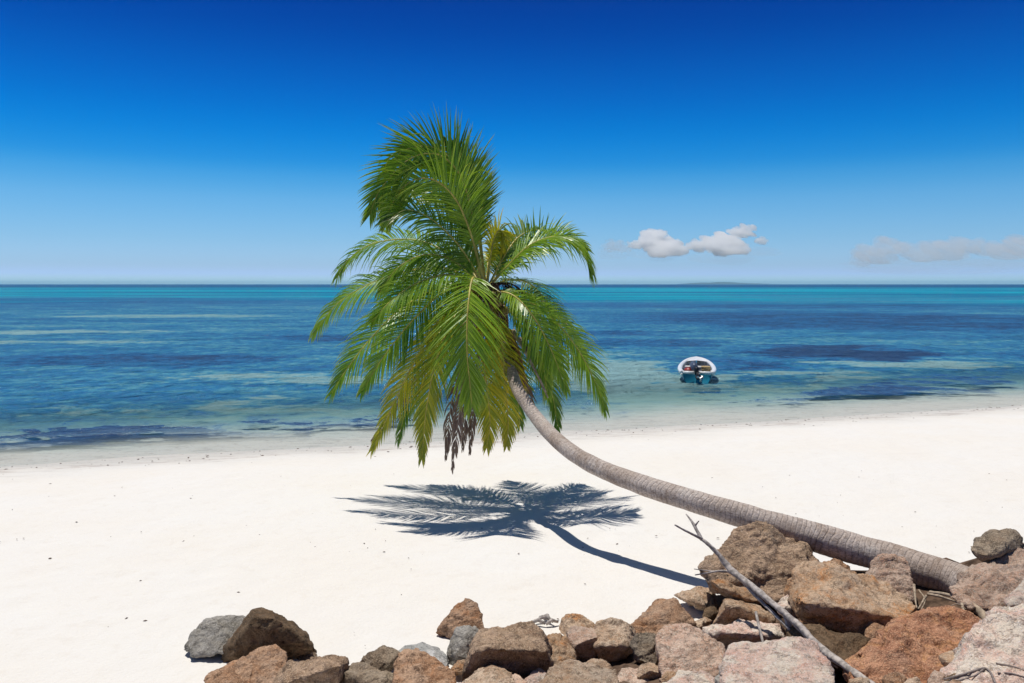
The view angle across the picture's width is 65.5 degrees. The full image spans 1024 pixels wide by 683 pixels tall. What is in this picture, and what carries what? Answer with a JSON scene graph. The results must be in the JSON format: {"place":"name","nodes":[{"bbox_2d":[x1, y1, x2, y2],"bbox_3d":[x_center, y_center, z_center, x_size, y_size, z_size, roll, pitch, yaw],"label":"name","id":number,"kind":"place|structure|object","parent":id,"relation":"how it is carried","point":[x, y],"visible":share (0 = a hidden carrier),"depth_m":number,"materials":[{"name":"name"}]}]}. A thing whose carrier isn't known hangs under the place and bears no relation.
{"place":"outdoors","nodes":[
{"label":"outdoors","id":0,"kind":"place"},
{"bbox_2d":[0,373,1023,682],"bbox_3d":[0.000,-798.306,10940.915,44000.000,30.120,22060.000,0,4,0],"label":"beach sand","id":1,"kind":"structure","parent":0,"point":[166,563],"depth_m":13.79,"materials":[{"name":"white sand"}]},
{"bbox_2d":[184,615,245,657],"bbox_3d":[-3.039,3.115,8.280,0.732,0.446,0.589,0,4,0],"label":"boulder","id":2,"kind":"object","parent":1,"relation":"on","point":[209,637],"visible":0.69,"depth_m":8.19,"materials":[{"name":"grey stone"}]},
{"bbox_2d":[203,656,252,682],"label":"boulder","id":3,"kind":"object","parent":1,"relation":"on","point":[231,671],"visible":0.97,"depth_m":7.44,"materials":[{"name":"brown stone"}]},
{"bbox_2d":[243,644,287,682],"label":"boulder","id":4,"kind":"object","parent":1,"relation":"on","point":[268,662],"visible":0.64,"depth_m":7.57,"materials":[{"name":"brown stone"}]},
{"bbox_2d":[221,607,316,662],"bbox_3d":[-2.463,3.032,8.144,0.988,0.628,0.513,0,4,0],"label":"boulder","id":5,"kind":"object","parent":1,"relation":"on","point":[259,627],"visible":0.79,"depth_m":7.95,"materials":[{"name":"brown stone"}]},
{"bbox_2d":[297,652,317,660],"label":"stone","id":6,"kind":"object","parent":1,"relation":"on","point":[306,656],"visible":0.27,"depth_m":8.07,"materials":[{"name":"brown stone"}]},
{"bbox_2d":[273,654,348,682],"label":"boulder","id":7,"kind":"object","parent":1,"relation":"on","point":[331,668],"visible":0.99,"depth_m":7.15,"materials":[{"name":"stone"}]},
{"bbox_2d":[340,662,393,682],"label":"boulder","id":8,"kind":"object","parent":1,"relation":"on","point":[360,672],"visible":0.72,"depth_m":7.27,"materials":[{"name":"stone"}]},
{"bbox_2d":[360,645,399,671],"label":"boulder","id":9,"kind":"object","parent":1,"relation":"on","point":[383,658],"visible":0.66,"depth_m":7.85,"materials":[{"name":"stone"}]},
{"bbox_2d":[398,642,447,665],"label":"boulder","id":10,"kind":"object","parent":1,"relation":"on","point":[437,653],"visible":0.4,"depth_m":8.03,"materials":[{"name":"grey stone"}]},
{"bbox_2d":[451,660,464,675],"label":"stone","id":11,"kind":"object","parent":1,"relation":"on","point":[457,666],"visible":0.62,"depth_m":7.62,"materials":[{"name":"orange stone"}]},
{"bbox_2d":[436,598,484,637],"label":"boulder","id":12,"kind":"object","parent":1,"relation":"on","point":[466,611],"visible":0.73,"depth_m":8.61,"materials":[{"name":"brown stone"}]},
{"bbox_2d":[0,405,1020,645],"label":"seaweed scraps","id":13,"kind":"object","parent":1,"relation":"on","point":[467,440],"visible":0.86,"depth_m":19.94,"materials":[{"name":"brown plant"}]},
{"bbox_2d":[674,586,715,610],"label":"boulder","id":14,"kind":"object","parent":1,"relation":"on","point":[697,597],"visible":0.75,"depth_m":9.15,"materials":[{"name":"beige stone"}]},
{"bbox_2d":[579,558,981,682],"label":"rubble bank","id":15,"kind":"structure","parent":1,"relation":"on","point":[631,662],"depth_m":8.38,"materials":[{"name":"brown stone"}]},
{"bbox_2d":[392,648,456,682],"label":"boulder","id":16,"kind":"object","parent":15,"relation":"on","point":[416,665],"visible":1,"depth_m":7.27,"materials":[{"name":"brown stone"}]},
{"bbox_2d":[447,625,478,665],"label":"boulder","id":17,"kind":"object","parent":15,"relation":"on","point":[461,638],"visible":0.59,"depth_m":7.98,"materials":[{"name":"grey stone"}]},
{"bbox_2d":[462,664,514,682],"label":"boulder","id":18,"kind":"object","parent":15,"relation":"on","point":[493,673],"visible":1,"depth_m":7.05,"materials":[{"name":"beige stone"}]},
{"bbox_2d":[462,620,553,680],"bbox_3d":[-0.035,3.063,7.640,0.864,0.659,0.844,0,4,0],"label":"boulder","id":19,"kind":"object","parent":15,"relation":"on","point":[522,649],"visible":0.8,"depth_m":7.33,"materials":[{"name":"stone"}]},
{"bbox_2d":[512,673,526,682],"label":"stone","id":20,"kind":"object","parent":15,"relation":"on","point":[517,678],"visible":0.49,"depth_m":7.09,"materials":[{"name":"beige stone"}]},
{"bbox_2d":[524,668,545,682],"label":"stone","id":21,"kind":"object","parent":15,"relation":"on","point":[537,675],"visible":0.69,"depth_m":7.16,"materials":[{"name":"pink stone"}]},
{"bbox_2d":[547,633,576,664],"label":"boulder","id":22,"kind":"object","parent":15,"relation":"on","point":[562,650],"visible":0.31,"depth_m":7.75,"materials":[{"name":"orange stone"}]},
{"bbox_2d":[559,613,594,636],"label":"boulder","id":23,"kind":"object","parent":15,"relation":"on","point":[568,621],"visible":0.41,"depth_m":8.69,"materials":[{"name":"orange stone"}]},
{"bbox_2d":[538,659,618,682],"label":"boulder","id":24,"kind":"object","parent":15,"relation":"on","point":[571,671],"visible":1,"depth_m":6.87,"materials":[{"name":"beige stone"}]},
{"bbox_2d":[566,625,597,660],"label":"boulder","id":25,"kind":"object","parent":15,"relation":"on","point":[582,639],"visible":0.61,"depth_m":7.96,"materials":[{"name":"brown stone"}]},
{"bbox_2d":[587,658,611,668],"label":"stone","id":26,"kind":"object","parent":15,"relation":"on","point":[602,663],"visible":0.47,"depth_m":7.36,"materials":[{"name":"beige stone"}]},
{"bbox_2d":[593,617,635,661],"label":"boulder","id":27,"kind":"object","parent":15,"relation":"on","point":[614,639],"visible":0.8,"depth_m":7.91,"materials":[{"name":"beige stone"}]},
{"bbox_2d":[617,667,648,682],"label":"boulder","id":28,"kind":"object","parent":15,"relation":"on","point":[629,674],"visible":0.66,"depth_m":7.04,"materials":[{"name":"pink stone"}]},
{"bbox_2d":[308,101,968,593],"bbox_3d":[1.600,-0.788,12.787,11.485,6.734,4.538,3,5,34],"label":"coconut palm","id":29,"kind":"object","parent":15,"relation":"on","point":[472,317],"visible":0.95,"depth_m":13.26,"materials":[{"name":"green plant"}]},
{"bbox_2d":[630,632,658,664],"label":"boulder","id":30,"kind":"object","parent":15,"relation":"on","point":[642,645],"visible":0.66,"depth_m":7.60,"materials":[{"name":"stone"}]},
{"bbox_2d":[637,662,660,679],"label":"stone","id":31,"kind":"object","parent":15,"relation":"on","point":[649,671],"visible":0.66,"depth_m":6.99,"materials":[{"name":"beige stone"}]},
{"bbox_2d":[631,597,696,633],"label":"boulder","id":32,"kind":"object","parent":15,"relation":"on","point":[656,616],"visible":0.52,"depth_m":8.46,"materials":[{"name":"brown stone"}]},
{"bbox_2d":[661,671,676,682],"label":"stone","id":33,"kind":"object","parent":15,"relation":"on","point":[667,676],"visible":0.59,"depth_m":6.79,"materials":[{"name":"orange stone"}]},
{"bbox_2d":[662,670,714,682],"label":"boulder","id":34,"kind":"object","parent":15,"relation":"on","point":[688,676],"visible":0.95,"depth_m":6.61,"materials":[{"name":"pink stone"}]},
{"bbox_2d":[715,674,719,682],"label":"stone","id":35,"kind":"object","parent":34,"relation":"on","point":[717,678],"visible":0.29,"depth_m":6.44,"materials":[{"name":"grey stone"}]},
{"bbox_2d":[655,622,725,681],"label":"boulder","id":36,"kind":"object","parent":15,"relation":"on","point":[684,646],"visible":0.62,"depth_m":7.11,"materials":[{"name":"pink stone"}]},
{"bbox_2d":[695,617,711,629],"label":"stone","id":37,"kind":"object","parent":15,"relation":"on","point":[703,622],"visible":0.65,"depth_m":8.51,"materials":[{"name":"beige stone"}]},
{"bbox_2d":[702,595,728,619],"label":"boulder","id":38,"kind":"object","parent":15,"relation":"on","point":[713,606],"visible":0.56,"depth_m":8.93,"materials":[{"name":"brown stone"}]},
{"bbox_2d":[702,619,785,649],"bbox_3d":[2.347,2.991,8.006,0.898,0.424,0.587,0,4,0],"label":"boulder","id":39,"kind":"object","parent":15,"relation":"on","point":[738,630],"visible":0.62,"depth_m":7.82,"materials":[{"name":"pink stone"}]},
{"bbox_2d":[713,598,775,624],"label":"boulder","id":40,"kind":"object","parent":15,"relation":"on","point":[730,611],"visible":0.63,"depth_m":8.32,"materials":[{"name":"orange stone"}]},
{"bbox_2d":[698,521,819,604],"bbox_3d":[2.844,2.621,9.164,1.454,0.935,0.898,0,4,0],"label":"boulder","id":41,"kind":"object","parent":15,"relation":"on","point":[766,557],"visible":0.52,"depth_m":9.06,"materials":[{"name":"stone"}]},
{"bbox_2d":[711,579,757,602],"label":"boulder","id":42,"kind":"object","parent":41,"relation":"on","point":[725,588],"visible":0.93,"depth_m":8.65,"materials":[{"name":"orange stone"}]},
{"bbox_2d":[823,558,849,569],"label":"stone","id":43,"kind":"object","parent":41,"relation":"on","point":[839,562],"visible":0.23,"depth_m":9.14,"materials":[{"name":"brown stone"}]},
{"bbox_2d":[674,514,874,682],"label":"driftwood branch","id":44,"kind":"object","parent":15,"relation":"on","point":[756,592],"visible":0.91,"depth_m":7.64,"materials":[{"name":"grey wood"}]},
{"bbox_2d":[718,636,834,682],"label":"boulder","id":45,"kind":"object","parent":15,"relation":"on","point":[792,659],"visible":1,"depth_m":6.08,"materials":[{"name":"pink stone"}]},
{"bbox_2d":[786,623,870,672],"bbox_3d":[2.931,2.878,7.304,0.794,0.484,0.715,0,4,0],"label":"boulder","id":46,"kind":"object","parent":15,"relation":"on","point":[844,646],"visible":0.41,"depth_m":7.25,"materials":[{"name":"brown stone"}]},
{"bbox_2d":[784,560,916,635],"bbox_3d":[3.395,2.666,8.016,1.370,0.795,0.937,0,4,0],"label":"boulder","id":47,"kind":"object","parent":15,"relation":"on","point":[834,597],"visible":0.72,"depth_m":7.76,"materials":[{"name":"orange stone"}]},
{"bbox_2d":[777,594,797,618],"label":"stone","id":48,"kind":"object","parent":47,"relation":"on","point":[783,603],"visible":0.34,"depth_m":7.99,"materials":[{"name":"beige stone"}]},
{"bbox_2d":[864,622,884,638],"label":"rubble stone","id":49,"kind":"object","parent":47,"relation":"on","point":[871,629],"visible":0.47,"depth_m":7.49,"materials":[{"name":"brown stone"}]},
{"bbox_2d":[849,677,869,682],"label":"rubble stone","id":50,"kind":"object","parent":15,"relation":"on","point":[860,680],"visible":1,"depth_m":6.28,"materials":[{"name":"beige stone"}]},
{"bbox_2d":[865,553,914,602],"bbox_3d":[4.041,2.569,8.505,0.565,0.493,0.534,0,4,0],"label":"boulder","id":51,"kind":"object","parent":15,"relation":"on","point":[893,570],"visible":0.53,"depth_m":8.49,"materials":[{"name":"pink stone"}]},
{"bbox_2d":[882,672,906,682],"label":"rubble stone","id":52,"kind":"object","parent":15,"relation":"on","point":[895,677],"visible":0.93,"depth_m":6.10,"materials":[{"name":"brown stone"}]},
{"bbox_2d":[842,605,980,682],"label":"boulder","id":53,"kind":"object","parent":15,"relation":"on","point":[915,644],"visible":0.69,"depth_m":6.88,"materials":[{"name":"red stone"}]},
{"bbox_2d":[939,603,1023,682],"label":"boulder","id":54,"kind":"object","parent":15,"relation":"on","point":[992,637],"visible":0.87,"depth_m":6.28,"materials":[{"name":"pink stone"}]},
{"bbox_2d":[904,677,920,682],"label":"stone","id":55,"kind":"object","parent":54,"relation":"on","point":[914,680],"visible":1,"depth_m":6.02,"materials":[{"name":"beige stone"}]},
{"bbox_2d":[927,670,945,682],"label":"stone","id":56,"kind":"object","parent":54,"relation":"on","point":[936,676],"visible":0.95,"depth_m":6.02,"materials":[{"name":"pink stone"}]},
{"bbox_2d":[939,650,954,666],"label":"rubble stone","id":57,"kind":"object","parent":54,"relation":"on","point":[946,658],"visible":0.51,"depth_m":6.49,"materials":[{"name":"beige stone"}]},
{"bbox_2d":[949,679,961,682],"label":"rubble stone","id":58,"kind":"object","parent":54,"relation":"on","point":[954,681],"visible":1,"depth_m":5.69,"materials":[{"name":"brown stone"}]},
{"bbox_2d":[943,662,1023,682],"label":"dead twig","id":59,"kind":"object","parent":54,"relation":"on","point":[981,669],"visible":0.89,"depth_m":5.98,"materials":[{"name":"grey wood"}]},
{"bbox_2d":[948,543,1023,610],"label":"boulder","id":60,"kind":"object","parent":15,"relation":"on","point":[988,585],"visible":0.73,"depth_m":7.83,"materials":[{"name":"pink stone"}]},
{"bbox_2d":[913,584,985,619],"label":"dry palm litter","id":61,"kind":"object","parent":60,"relation":"on","point":[979,611],"visible":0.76,"depth_m":7.86,"materials":[{"name":"plant"}]},
{"bbox_2d":[971,528,1022,561],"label":"boulder","id":62,"kind":"object","parent":60,"relation":"on","point":[990,544],"visible":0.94,"depth_m":8.25,"materials":[{"name":"stone"}]},
{"bbox_2d":[1003,577,1023,606],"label":"boulder","id":63,"kind":"object","parent":15,"relation":"on","point":[1015,597],"visible":0.94,"depth_m":7.14,"materials":[{"name":"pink stone"}]},
{"bbox_2d":[0,284,1023,446],"bbox_3d":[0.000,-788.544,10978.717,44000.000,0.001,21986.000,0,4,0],"label":"sea water","id":64,"kind":"structure","parent":0,"point":[89,348],"depth_m":62.46,"materials":[{"name":"blue liquid"}]},
{"bbox_2d":[678,356,715,382],"bbox_3d":[8.844,1.349,38.106,1.780,1.099,5.127,1,4,12],"label":"motor boat","id":65,"kind":"object","parent":64,"relation":"on","point":[696,374],"visible":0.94,"depth_m":36.38,"materials":[{"name":"teal paint"}]},
{"bbox_2d":[0,0,1023,283],"label":"sky","id":66,"kind":"structure","parent":0,"point":[142,141],"materials":[{"name":"blue"}]},
{"bbox_2d":[532,614,558,624],"bbox_3d":[0.352,3.102,8.869,0.243,0.084,0.252,-3,5,-40],"label":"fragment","id":67,"kind":"object","parent":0,"point":[546,617],"visible":0.94,"depth_m":8.83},
{"bbox_2d":[701,366,710,370],"bbox_3d":[8.965,1.445,36.803,0.454,0.614,0.439,1,4,12],"label":"seat","id":68,"kind":"object","parent":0,"point":[705,368],"visible":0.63,"depth_m":36.63,"materials":[{"name":"beige"}]},
{"bbox_2d":[686,282,759,283],"bbox_3d":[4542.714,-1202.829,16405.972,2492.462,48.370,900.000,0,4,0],"label":"hills","id":69,"kind":"structure","parent":0,"point":[722,283],"depth_m":16116.48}
]}

